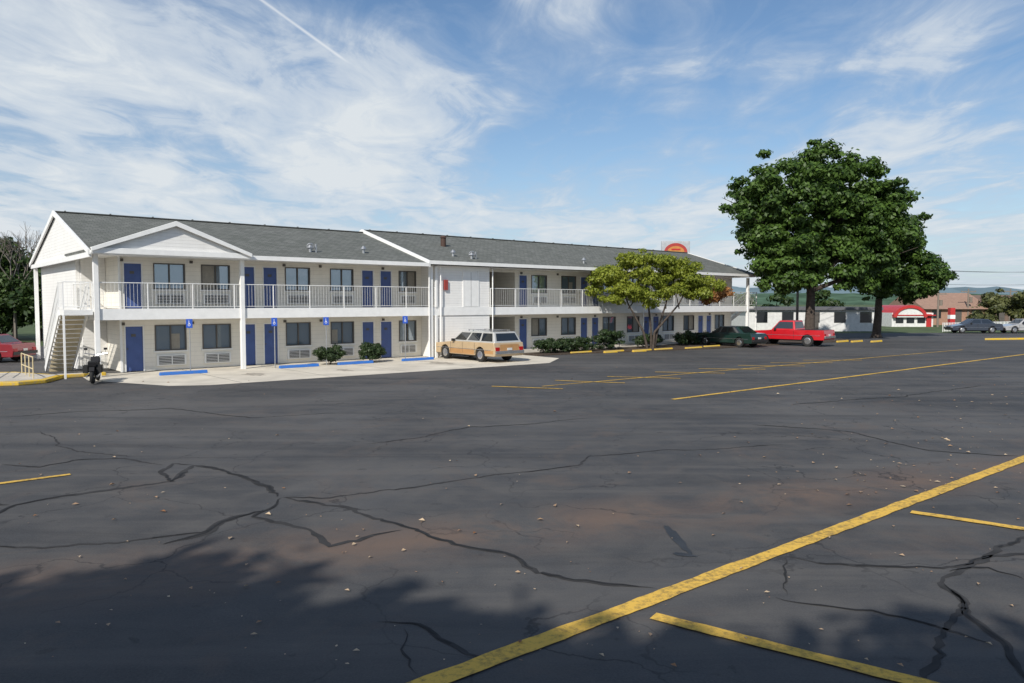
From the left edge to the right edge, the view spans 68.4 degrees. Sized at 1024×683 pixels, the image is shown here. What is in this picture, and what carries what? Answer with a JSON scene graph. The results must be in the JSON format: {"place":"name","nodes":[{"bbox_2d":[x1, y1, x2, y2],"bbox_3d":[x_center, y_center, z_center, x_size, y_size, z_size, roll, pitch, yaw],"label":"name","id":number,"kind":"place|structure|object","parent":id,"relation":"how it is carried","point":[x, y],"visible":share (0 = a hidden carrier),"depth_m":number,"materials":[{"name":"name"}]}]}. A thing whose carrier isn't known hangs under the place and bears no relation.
{"place":"outdoors","nodes":[
{"label":"outdoors","id":0,"kind":"place"},
{"bbox_2d":[0,305,1023,345],"bbox_3d":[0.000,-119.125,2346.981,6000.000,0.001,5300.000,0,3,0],"label":"ground","id":1,"kind":"structure","parent":0,"point":[26,333],"depth_m":77.61,"materials":[{"name":"green plant"}]},
{"bbox_2d":[0,223,41,338],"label":"bare tree","id":2,"kind":"object","parent":1,"relation":"on","point":[19,245],"visible":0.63,"depth_m":56.94,"materials":[{"name":"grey plant"}]},
{"bbox_2d":[0,236,42,340],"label":"background trees","id":3,"kind":"object","parent":1,"relation":"on","point":[23,304],"visible":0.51,"depth_m":57.00,"materials":[{"name":"green plant"}]},
{"bbox_2d":[0,332,1023,682],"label":"asphalt parking lot","id":4,"kind":"structure","parent":1,"relation":"on","point":[606,516],"depth_m":10.51,"materials":[{"name":"grey asphalt"}]},
{"bbox_2d":[0,334,37,361],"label":"red sedan car","id":5,"kind":"object","parent":4,"relation":"on","point":[12,347],"visible":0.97,"depth_m":37.78,"materials":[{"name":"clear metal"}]},
{"bbox_2d":[0,353,105,385],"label":"kerb island","id":6,"kind":"structure","parent":4,"relation":"on","point":[15,378],"depth_m":28.92,"materials":[{"name":"yellow paint"}]},
{"bbox_2d":[44,281,92,378],"bbox_3d":[-18.529,-0.526,31.380,1.070,3.840,4.526,-3,4,-40],"label":"end stair","id":7,"kind":"object","parent":4,"relation":"on","point":[53,328],"visible":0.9,"depth_m":30.84,"materials":[{"name":"white metal"}]},
{"bbox_2d":[49,316,84,371],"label":"stair risers","id":8,"kind":"object","parent":7,"relation":"attached to","point":[70,360],"visible":0.98,"depth_m":31.62,"materials":[{"name":"beige concrete"}]},
{"bbox_2d":[83,355,557,385],"bbox_3d":[-6.993,1.179,34.965,22.000,0.001,8.000,-3,4,-40],"label":"concrete apron","id":9,"kind":"object","parent":4,"relation":"on","point":[322,369],"visible":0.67,"depth_m":33.11,"materials":[{"name":"beige concrete"}]},
{"bbox_2d":[83,348,106,383],"bbox_3d":[-15.603,0.891,28.177,0.780,1.280,2.030,-1,3,-22],"label":"motorcycle","id":10,"kind":"object","parent":9,"relation":"on","point":[94,367],"visible":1,"depth_m":27.52,"materials":[{"name":"metal"}]},
{"bbox_2d":[159,370,207,375],"bbox_3d":[-13.699,1.297,31.430,1.900,0.130,0.172,-3,4,-40],"label":"blue wheel stop","id":11,"kind":"object","parent":9,"relation":"on","point":[182,372],"visible":1,"depth_m":31.33,"materials":[{"name":"paint"}]},
{"bbox_2d":[186,319,192,370],"bbox_3d":[-13.592,0.199,31.773,0.260,2.300,0.082,0,3,-9],"label":"accessible parking sign","id":12,"kind":"object","parent":9,"relation":"on","point":[189,324],"visible":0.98,"depth_m":31.72,"materials":[{"name":"metal"}]},
{"bbox_2d":[271,318,276,367],"bbox_3d":[-10.800,0.069,34.276,0.260,2.300,0.082,0,3,-9],"label":"accessible parking sign","id":13,"kind":"object","parent":9,"relation":"on","point":[274,322],"visible":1,"depth_m":34.23,"materials":[{"name":"metal"}]},
{"bbox_2d":[279,363,318,368],"bbox_3d":[-9.814,1.126,34.729,1.900,0.130,0.172,-3,4,-40],"label":"blue wheel stop","id":14,"kind":"object","parent":9,"relation":"on","point":[298,365],"visible":1,"depth_m":34.64,"materials":[{"name":"paint"}]},
{"bbox_2d":[323,317,328,364],"bbox_3d":[-8.831,-0.011,35.817,0.260,2.300,0.082,0,3,-9],"label":"accessible parking sign","id":15,"kind":"object","parent":9,"relation":"on","point":[326,321],"visible":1,"depth_m":35.75,"materials":[{"name":"metal"}]},
{"bbox_2d":[312,344,347,364],"bbox_3d":[-8.729,0.621,36.139,1.790,1.022,1.378,-3,4,-40],"label":"round shrub","id":16,"kind":"object","parent":9,"relation":"on","point":[334,353],"visible":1,"depth_m":35.99,"materials":[{"name":"green plant"}]},
{"bbox_2d":[242,362,452,375],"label":"parking oil spots","id":17,"kind":"object","parent":9,"relation":"on","point":[257,374],"visible":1,"depth_m":33.06,"materials":[{"name":"liquid"}]},
{"bbox_2d":[337,360,373,364],"bbox_3d":[-7.605,1.028,36.605,1.900,0.130,0.172,-3,4,-40],"label":"blue wheel stop","id":18,"kind":"object","parent":9,"relation":"on","point":[354,362],"visible":1,"depth_m":36.51,"materials":[{"name":"paint"}]},
{"bbox_2d":[358,341,386,359],"bbox_3d":[-6.982,0.502,37.709,1.546,1.098,1.419,-3,4,-40],"label":"round shrub","id":19,"kind":"object","parent":9,"relation":"on","point":[371,351],"visible":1,"depth_m":37.34,"materials":[{"name":"green plant"}]},
{"bbox_2d":[403,316,407,357],"bbox_3d":[-5.479,-0.160,38.663,0.260,2.300,0.082,0,3,-9],"label":"accessible parking sign","id":20,"kind":"object","parent":9,"relation":"on","point":[405,319],"visible":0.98,"depth_m":38.62,"materials":[{"name":"metal"}]},
{"bbox_2d":[402,357,433,360],"bbox_3d":[-4.862,0.907,38.934,1.900,0.130,0.172,-3,4,-40],"label":"blue wheel stop","id":21,"kind":"object","parent":9,"relation":"on","point":[416,359],"visible":1,"depth_m":38.84,"materials":[{"name":"paint"}]},
{"bbox_2d":[433,329,523,361],"bbox_3d":[-1.826,0.142,39.470,2.205,1.601,5.397,-3,4,-40],"label":"station wagon","id":22,"kind":"object","parent":9,"relation":"on","point":[481,345],"visible":1,"depth_m":37.97,"materials":[{"name":"beige paint"}]},
{"bbox_2d":[41,256,731,371],"bbox_3d":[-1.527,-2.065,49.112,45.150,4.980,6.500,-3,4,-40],"label":"facade walls","id":23,"kind":"structure","parent":4,"relation":"on","point":[502,278],"depth_m":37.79,"materials":[{"name":"beige paint"}]},
{"bbox_2d":[29,210,742,277],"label":"eave trim","id":24,"kind":"structure","parent":23,"relation":"on","point":[69,230],"depth_m":35.29,"materials":[{"name":"white paint"}]},
{"bbox_2d":[65,230,237,255],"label":"porch gable roof","id":25,"kind":"structure","parent":24,"relation":"attached to","point":[75,252],"depth_m":31.58,"materials":[{"name":"grey"}]},
{"bbox_2d":[90,221,251,258],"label":"porch gable trim","id":26,"kind":"structure","parent":25,"relation":"attached to","point":[103,248],"depth_m":31.16,"materials":[{"name":"white wood"}]},
{"bbox_2d":[107,226,239,252],"bbox_3d":[-14.078,-4.296,31.460,5.860,1.110,0.080,-3,4,-40],"label":"porch pediment siding","id":27,"kind":"object","parent":26,"relation":"attached to","point":[176,238],"visible":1,"depth_m":31.41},
{"bbox_2d":[32,212,426,264],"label":"roof","id":28,"kind":"structure","parent":24,"relation":"on","point":[90,230],"depth_m":37.44,"materials":[{"name":"grey"}]},
{"bbox_2d":[55,211,362,232],"bbox_3d":[-14.940,-6.273,39.778,15.980,0.085,0.230,-3,4,-40],"label":"roof west ridge cap","id":29,"kind":"object","parent":28,"relation":"on","point":[203,221],"visible":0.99,"depth_m":38.77,"materials":[{"name":"grey"}]},
{"bbox_2d":[34,218,747,277],"bbox_3d":[-2.996,-5.649,50.106,47.360,2.275,13.800,-3,4,-40],"label":"gable siding","id":30,"kind":"object","parent":24,"relation":"attached to","point":[59,242],"visible":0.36,"depth_m":34.81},
{"bbox_2d":[360,229,755,276],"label":"eave trim","id":31,"kind":"structure","parent":24,"relation":"attached to","point":[479,264],"depth_m":43.88,"materials":[{"name":"white paint"}]},
{"bbox_2d":[367,231,753,273],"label":"roof","id":32,"kind":"structure","parent":31,"relation":"on","point":[429,247],"depth_m":48.16,"materials":[{"name":"grey"}]},
{"bbox_2d":[440,236,446,246],"bbox_3d":[-4.100,-5.949,44.944,0.440,0.720,0.440,-3,4,-40],"label":"roof flue","id":33,"kind":"object","parent":32,"relation":"on","point":[443,241],"visible":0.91,"depth_m":44.81,"materials":[{"name":"brown metal"}]},
{"bbox_2d":[306,243,585,263],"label":"roof vents","id":34,"kind":"object","parent":32,"relation":"on","point":[363,248],"visible":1,"depth_m":39.02,"materials":[{"name":"metal"}]},
{"bbox_2d":[365,229,687,252],"bbox_3d":[3.145,-7.202,55.129,31.500,0.085,0.230,-3,4,-40],"label":"roof east ridge cap","id":35,"kind":"object","parent":32,"relation":"on","point":[511,240],"visible":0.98,"depth_m":51.84,"materials":[{"name":"grey"}]},
{"bbox_2d":[73,282,746,308],"bbox_3d":[-0.292,-2.695,46.631,46.470,1.095,4.260,-3,4,-40],"label":"balcony railing","id":36,"kind":"object","parent":23,"relation":"attached to","point":[148,306],"visible":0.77,"depth_m":35.43,"materials":[{"name":"white metal"}]},
{"bbox_2d":[120,258,710,324],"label":"wall lights","id":37,"kind":"object","parent":23,"relation":"attached to","point":[284,265],"depth_m":37.88,"materials":[{"name":"brown metal"}]},
{"bbox_2d":[117,256,715,371],"bbox_3d":[0.220,-1.912,46.361,44.403,4.960,0.160,-3,4,-40],"label":"door and window trim","id":38,"kind":"structure","parent":23,"relation":"attached to","point":[120,323],"depth_m":36.41,"materials":[{"name":"white paint"}]},
{"bbox_2d":[124,263,710,370],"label":"room doors","id":39,"kind":"structure","parent":23,"relation":"attached to","point":[134,355],"depth_m":36.33,"materials":[{"name":"blue paint"}]},
{"bbox_2d":[129,271,708,336],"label":"door number plaques","id":40,"kind":"object","parent":39,"relation":"attached to","point":[247,332],"depth_m":36.24,"materials":[{"name":"white plastic"}]},
{"bbox_2d":[125,285,724,364],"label":"ac grilles","id":41,"kind":"object","parent":23,"relation":"attached to","point":[571,299],"visible":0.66,"depth_m":37.02,"materials":[{"name":"grey metal"}]},
{"bbox_2d":[153,263,724,350],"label":"window frames","id":42,"kind":"structure","parent":23,"relation":"attached to","point":[169,264],"depth_m":38.37,"materials":[{"name":"white metal"}]},
{"bbox_2d":[171,266,692,348],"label":"window curtains","id":43,"kind":"object","parent":42,"relation":"attached to","point":[207,276],"depth_m":38.52,"materials":[{"name":"fabric"}]},
{"bbox_2d":[154,264,722,349],"bbox_3d":[0.697,-2.225,46.807,42.877,3.760,0.053,-3,4,-40],"label":"window glass","id":44,"kind":"object","parent":42,"relation":"in","point":[163,332],"visible":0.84,"depth_m":37.29,"materials":[{"name":"glass"}]},
{"bbox_2d":[155,294,724,365],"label":"ac unit covers","id":45,"kind":"object","parent":23,"relation":"attached to","point":[630,338],"visible":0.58,"depth_m":36.95,"materials":[{"name":"beige metal"}]},
{"bbox_2d":[443,280,447,289],"bbox_3d":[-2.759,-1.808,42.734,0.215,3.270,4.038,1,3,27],"label":"extinguisher cabinet","id":46,"kind":"object","parent":23,"relation":"attached to","point":[445,282],"visible":0.5,"depth_m":40.92,"materials":[{"name":"red metal"}]},
{"bbox_2d":[463,271,478,306],"bbox_3d":[-2.296,-2.939,42.143,1.120,1.990,0.033,-3,4,-40],"label":"utility double door","id":47,"kind":"structure","parent":23,"relation":"attached to","point":[470,288],"depth_m":42.13,"materials":[{"name":"white paint"}]},
{"bbox_2d":[34,254,749,368],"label":"columns and fascia","id":48,"kind":"structure","parent":4,"relation":"on","point":[242,312],"depth_m":37.55,"materials":[{"name":"white paint"}]},
{"bbox_2d":[0,387,1023,675],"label":"sealed cracks","id":49,"kind":"object","parent":4,"relation":"on","point":[966,607],"visible":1,"depth_m":9.02,"materials":[{"name":"black asphalt"}]},
{"bbox_2d":[0,350,1023,682],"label":"yellow parking markings","id":50,"kind":"object","parent":4,"relation":"on","point":[520,648],"visible":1,"depth_m":7.22,"materials":[{"name":"paint"}]},
{"bbox_2d":[0,385,1023,678],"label":"crack sealant bleed","id":51,"kind":"object","parent":4,"relation":"on","point":[930,667],"visible":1,"depth_m":8.96,"materials":[{"name":"black asphalt"}]},
{"bbox_2d":[19,357,1022,665],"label":"fallen leaves","id":52,"kind":"object","parent":4,"relation":"on","point":[567,541],"visible":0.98,"depth_m":10.06,"materials":[{"name":"brown plant"}]},
{"bbox_2d":[570,351,591,352],"bbox_3d":[4.056,0.637,44.120,1.700,0.130,0.172,-3,4,-40],"label":"yellow wheel stop","id":53,"kind":"object","parent":4,"relation":"on","point":[580,351],"visible":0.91,"depth_m":43.99,"materials":[{"name":"paint"}]},
{"bbox_2d":[603,350,623,352],"bbox_3d":[6.086,0.592,44.979,1.700,0.130,0.172,-3,4,-40],"label":"yellow wheel stop","id":54,"kind":"object","parent":4,"relation":"on","point":[612,351],"visible":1,"depth_m":44.82,"materials":[{"name":"paint"}]},
{"bbox_2d":[632,349,651,351],"bbox_3d":[7.918,0.546,45.873,1.700,0.130,0.172,-3,4,-40],"label":"yellow wheel stop","id":55,"kind":"object","parent":4,"relation":"on","point":[641,350],"visible":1,"depth_m":45.73,"materials":[{"name":"paint"}]},
{"bbox_2d":[663,525,697,556],"bbox_3d":[2.053,2.503,9.515,0.282,0.001,1.283,0,3,0],"label":"oil stain","id":56,"kind":"object","parent":4,"relation":"on","point":[677,538],"visible":1,"depth_m":9.44,"materials":[{"name":"black liquid"}]},
{"bbox_2d":[523,338,853,355],"bbox_3d":[14.571,0.288,51.802,32.500,0.080,5.550,-3,4,-40],"label":"planter bed","id":57,"kind":"object","parent":4,"relation":"on","point":[683,346],"visible":0.48,"depth_m":49.06,"materials":[{"name":"brown soil"}]},
{"bbox_2d":[530,336,598,352],"bbox_3d":[3.085,0.191,44.548,4.832,1.004,1.556,-3,4,-40],"label":"hedge","id":58,"kind":"object","parent":57,"relation":"on","point":[564,344],"visible":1,"depth_m":44.27,"materials":[{"name":"green plant"}]},
{"bbox_2d":[591,329,625,349],"bbox_3d":[5.987,-0.114,46.982,2.840,1.357,1.540,-3,4,-40],"label":"hedge","id":59,"kind":"object","parent":57,"relation":"on","point":[606,338],"visible":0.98,"depth_m":46.64,"materials":[{"name":"green plant"}]},
{"bbox_2d":[632,333,664,345],"bbox_3d":[8.992,-0.078,49.494,2.808,1.024,1.447,-3,4,-40],"label":"hedge","id":60,"kind":"object","parent":57,"relation":"on","point":[639,341],"visible":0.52,"depth_m":48.92,"materials":[{"name":"green plant"}]},
{"bbox_2d":[579,248,734,348],"bbox_3d":[9.254,-2.704,47.656,9.906,6.487,4.078,0,3,0],"label":"ornamental tree","id":61,"kind":"object","parent":57,"relation":"on","point":[691,284],"visible":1,"depth_m":47.33,"materials":[{"name":"green plant"}]},
{"bbox_2d":[672,330,708,344],"bbox_3d":[12.786,-0.284,52.769,4.458,1.099,1.570,-3,4,-40],"label":"hedge","id":62,"kind":"object","parent":57,"relation":"on","point":[688,337],"visible":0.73,"depth_m":51.88,"materials":[{"name":"green plant"}]},
{"bbox_2d":[718,138,923,328],"bbox_3d":[23.342,-7.634,57.714,15.505,15.449,9.401,0,3,0],"label":"oak tree","id":63,"kind":"object","parent":57,"relation":"on","point":[855,225],"visible":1,"depth_m":56.00,"materials":[{"name":"green plant"}]},
{"bbox_2d":[696,326,767,346],"bbox_3d":[14.899,-0.376,51.560,2.030,1.380,4.840,-2,4,-38],"label":"sedan car","id":64,"kind":"object","parent":4,"relation":"on","point":[739,336],"visible":0.98,"depth_m":50.49,"materials":[{"name":"green paint"}]},
{"bbox_2d":[754,320,835,346],"bbox_3d":[19.538,-0.613,52.650,5.440,1.740,2.140,3,4,44],"label":"car","id":65,"kind":"object","parent":4,"relation":"on","point":[794,330],"visible":0.77,"depth_m":51.85,"materials":[{"name":"red paint"}]},
{"bbox_2d":[796,292,798,319],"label":"utility pole","id":66,"kind":"object","parent":4,"relation":"on","point":[797,305],"visible":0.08,"depth_m":69.86,"materials":[{"name":"brown wood"}]},
{"bbox_2d":[943,319,1003,332],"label":"distant sedan car","id":67,"kind":"object","parent":4,"relation":"on","point":[985,325],"visible":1,"depth_m":72.88,"materials":[{"name":"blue metal"}]},
{"bbox_2d":[985,338,1023,339],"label":"yellow kerb","id":68,"kind":"structure","parent":4,"relation":"on","point":[1004,338],"depth_m":60.12,"materials":[{"name":"paint"}]},
{"bbox_2d":[1000,319,1023,332],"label":"distant sedan car","id":69,"kind":"object","parent":4,"relation":"on","point":[1015,326],"visible":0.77,"depth_m":72.82,"materials":[{"name":"white metal"}]},
{"bbox_2d":[661,241,689,252],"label":"motel pylon sign","id":70,"kind":"object","parent":1,"relation":"on","point":[680,246],"visible":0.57,"depth_m":74.44,"materials":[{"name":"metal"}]},
{"bbox_2d":[731,292,756,329],"bbox_3d":[17.943,-2.138,62.352,1.170,3.840,4.526,-3,4,-40],"label":"end stair","id":71,"kind":"object","parent":1,"relation":"on","point":[753,299],"visible":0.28,"depth_m":61.01,"materials":[{"name":"white metal"}]},
{"bbox_2d":[732,289,845,306],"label":"background trees","id":72,"kind":"object","parent":1,"relation":"on","point":[821,294],"visible":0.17,"depth_m":93.30,"materials":[{"name":"green plant"}]},
{"bbox_2d":[829,181,959,337],"bbox_3d":[31.421,-6.853,63.791,11.774,13.258,7.020,0,3,0],"label":"oak tree","id":73,"kind":"object","parent":1,"relation":"on","point":[932,275],"visible":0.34,"depth_m":62.16,"materials":[{"name":"green plant"}]},
{"bbox_2d":[936,291,946,326],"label":"utility pole","id":74,"kind":"object","parent":1,"relation":"on","point":[939,302],"visible":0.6,"depth_m":91.85,"materials":[{"name":"brown wood"}]},
{"bbox_2d":[947,308,954,324],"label":"red white sign tower","id":75,"kind":"structure","parent":1,"relation":"on","point":[951,315],"depth_m":95.68,"materials":[{"name":"paint"}]},
{"bbox_2d":[924,309,985,324],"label":"walls","id":76,"kind":"structure","parent":1,"relation":"on","point":[943,319],"depth_m":99.95,"materials":[{"name":"beige brick"}]},
{"bbox_2d":[889,293,988,308],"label":"roof","id":77,"kind":"structure","parent":76,"relation":"on","point":[955,300],"depth_m":101.88,"materials":[{"name":"ceramic"}]},
{"bbox_2d":[932,310,980,317],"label":"windows","id":78,"kind":"structure","parent":76,"relation":"attached to","point":[934,312],"depth_m":99.89,"materials":[{"name":"black glass"}]},
{"bbox_2d":[955,310,961,323],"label":"door","id":79,"kind":"structure","parent":76,"relation":"attached to","point":[958,315],"depth_m":99.90,"materials":[{"name":"brown metal"}]},
{"bbox_2d":[961,289,975,318],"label":"utility pole","id":80,"kind":"object","parent":1,"relation":"on","point":[969,299],"visible":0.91,"depth_m":99.76,"materials":[{"name":"brown wood"}]},
{"bbox_2d":[942,321,1010,331],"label":"white picket fence","id":81,"kind":"object","parent":1,"relation":"on","point":[960,322],"visible":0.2,"depth_m":77.00,"materials":[{"name":"paint"}]},
{"bbox_2d":[966,287,1023,323],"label":"background trees","id":82,"kind":"object","parent":1,"relation":"on","point":[997,303],"visible":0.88,"depth_m":99.04,"materials":[{"name":"green plant"}]},
{"bbox_2d":[995,314,1023,320],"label":"walls","id":83,"kind":"structure","parent":1,"relation":"on","point":[1006,318],"depth_m":117.97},
{"bbox_2d":[972,295,1012,301],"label":"roof","id":84,"kind":"structure","parent":83,"relation":"on","point":[978,297],"depth_m":121.22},
{"bbox_2d":[999,312,1004,320],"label":"door","id":85,"kind":"structure","parent":83,"relation":"attached to","point":[1002,316],"depth_m":117.90,"materials":[{"name":"grey metal"}]},
{"bbox_2d":[0,0,1023,289],"label":"sky","id":86,"kind":"structure","parent":0,"point":[609,123],"materials":[{"name":"blue"}]},
{"bbox_2d":[524,341,692,352],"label":"motel sidewalk","id":87,"kind":"structure","parent":0,"point":[617,345],"depth_m":50.63,"materials":[{"name":"concrete"}]},
{"bbox_2d":[428,267,643,356],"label":"downspouts","id":88,"kind":"object","parent":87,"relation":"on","point":[441,308],"visible":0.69,"depth_m":40.67,"materials":[{"name":"white paint"}]},
{"bbox_2d":[731,310,873,330],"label":"walls","id":89,"kind":"structure","parent":0,"point":[852,323],"depth_m":78.00,"materials":[{"name":"white paint"}]},
{"bbox_2d":[757,312,871,322],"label":"windows","id":90,"kind":"structure","parent":89,"relation":"attached to","point":[839,317],"depth_m":77.94,"materials":[{"name":"black glass"}]},
{"bbox_2d":[749,307,883,309],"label":"roof","id":91,"kind":"structure","parent":89,"relation":"on","point":[817,308],"depth_m":77.63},
{"bbox_2d":[815,312,818,328],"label":"door","id":92,"kind":"structure","parent":89,"relation":"attached to","point":[816,320],"depth_m":77.93,"materials":[{"name":"grey metal"}]},
{"bbox_2d":[750,293,1003,304],"bbox_3d":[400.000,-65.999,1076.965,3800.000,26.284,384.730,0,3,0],"label":"hills","id":93,"kind":"structure","parent":0,"point":[851,298],"depth_m":955.55,"materials":[{"name":"green plant"}]},
{"bbox_2d":[732,286,1022,294],"bbox_3d":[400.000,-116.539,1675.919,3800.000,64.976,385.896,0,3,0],"label":"hills","id":94,"kind":"structure","parent":0,"point":[737,290],"depth_m":1612.56,"materials":[{"name":"green plant"}]},
{"bbox_2d":[882,313,932,326],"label":"walls","id":95,"kind":"structure","parent":0,"point":[888,320],"depth_m":92.41,"materials":[{"name":"white paint"}]},
{"bbox_2d":[882,305,926,316],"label":"red arch","id":96,"kind":"structure","parent":95,"relation":"on","point":[895,310],"depth_m":92.00,"materials":[{"name":"paint"}]},
{"bbox_2d":[897,308,923,316],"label":"arch infill","id":97,"kind":"object","parent":95,"relation":"on","point":[910,311],"visible":0.52,"depth_m":91.94,"materials":[{"name":"white paint"}]},
{"bbox_2d":[896,317,924,322],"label":"windows","id":98,"kind":"structure","parent":95,"relation":"attached to","point":[910,319],"depth_m":92.32,"materials":[{"name":"black glass"}]},
{"bbox_2d":[892,314,935,326],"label":"door and band","id":99,"kind":"structure","parent":95,"relation":"attached to","point":[928,320],"depth_m":92.30,"materials":[{"name":"red paint"}]}
]}

